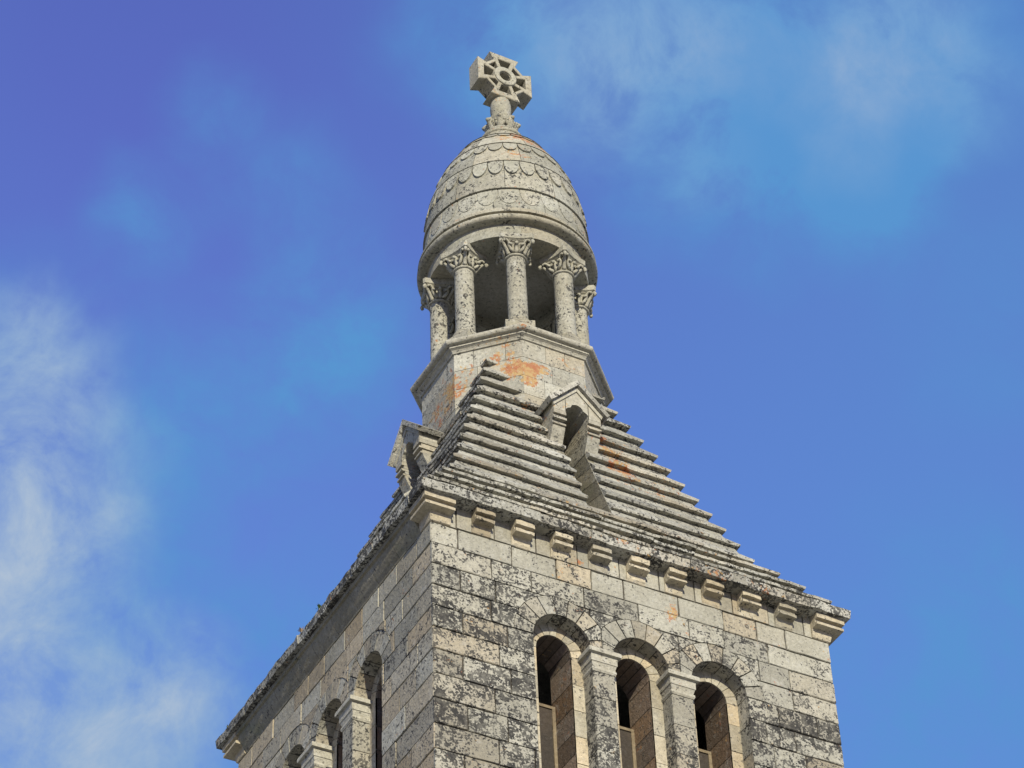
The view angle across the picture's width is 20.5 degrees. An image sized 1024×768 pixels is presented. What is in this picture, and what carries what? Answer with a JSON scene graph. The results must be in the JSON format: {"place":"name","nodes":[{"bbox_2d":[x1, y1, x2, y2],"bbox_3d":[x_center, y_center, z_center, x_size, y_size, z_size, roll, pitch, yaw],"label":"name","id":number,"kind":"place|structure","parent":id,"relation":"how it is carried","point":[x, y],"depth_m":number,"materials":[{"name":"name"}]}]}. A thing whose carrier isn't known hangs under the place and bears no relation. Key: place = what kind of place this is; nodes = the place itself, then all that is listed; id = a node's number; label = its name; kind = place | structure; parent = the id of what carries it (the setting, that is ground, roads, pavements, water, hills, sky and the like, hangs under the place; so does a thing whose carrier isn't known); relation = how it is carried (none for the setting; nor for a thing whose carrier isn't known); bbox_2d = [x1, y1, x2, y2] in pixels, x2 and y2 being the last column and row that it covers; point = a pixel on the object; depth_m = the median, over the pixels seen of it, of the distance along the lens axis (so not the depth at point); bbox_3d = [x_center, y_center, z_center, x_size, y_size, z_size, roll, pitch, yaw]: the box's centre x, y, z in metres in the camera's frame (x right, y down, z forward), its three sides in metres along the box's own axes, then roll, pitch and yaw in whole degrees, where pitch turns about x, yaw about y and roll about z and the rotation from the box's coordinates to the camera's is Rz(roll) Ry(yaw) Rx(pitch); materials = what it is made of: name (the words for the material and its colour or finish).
{"place":"outdoors","nodes":[
{"label":"outdoors","id":0,"kind":"place"},
{"bbox_2d":[0,0,1023,767],"label":"sky","id":1,"kind":"structure","parent":0,"point":[804,218],"materials":[{"name":"blue"}]},
{"bbox_2d":[215,51,850,767],"bbox_3d":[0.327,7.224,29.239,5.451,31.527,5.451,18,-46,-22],"label":"bell tower","id":2,"kind":"structure","parent":0,"point":[551,567],"depth_m":31.04,"materials":[{"name":"stone"}]},
{"bbox_2d":[276,724,310,767],"bbox_3d":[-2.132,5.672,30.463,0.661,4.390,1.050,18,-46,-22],"label":"window","id":3,"kind":"structure","parent":2,"relation":"in","point":[292,749],"depth_m":31.69,"materials":[{"name":"stone"}]},
{"bbox_2d":[310,678,348,767],"bbox_3d":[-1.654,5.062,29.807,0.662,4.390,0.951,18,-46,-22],"label":"window","id":4,"kind":"structure","parent":2,"relation":"in","point":[330,734],"depth_m":31.08,"materials":[{"name":"stone"}]},
{"bbox_2d":[348,630,391,767],"bbox_3d":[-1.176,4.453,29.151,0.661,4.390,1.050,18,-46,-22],"label":"window","id":5,"kind":"structure","parent":2,"relation":"in","point":[369,685],"depth_m":30.39,"materials":[{"name":"stone"}]},
{"bbox_2d":[514,596,601,767],"bbox_3d":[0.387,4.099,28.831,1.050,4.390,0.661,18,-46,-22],"label":"window","id":6,"kind":"structure","parent":2,"relation":"in","point":[558,642],"depth_m":29.84,"materials":[{"name":"stone"}]},
{"bbox_2d":[601,620,679,767],"bbox_3d":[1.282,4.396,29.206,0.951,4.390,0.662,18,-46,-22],"label":"window","id":7,"kind":"structure","parent":2,"relation":"in","point":[643,745],"depth_m":30.28,"materials":[{"name":"stone"}]},
{"bbox_2d":[679,643,764,767],"bbox_3d":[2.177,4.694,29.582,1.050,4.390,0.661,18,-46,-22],"label":"window","id":8,"kind":"structure","parent":2,"relation":"in","point":[720,698],"depth_m":30.66,"materials":[{"name":"stone"}]}
]}

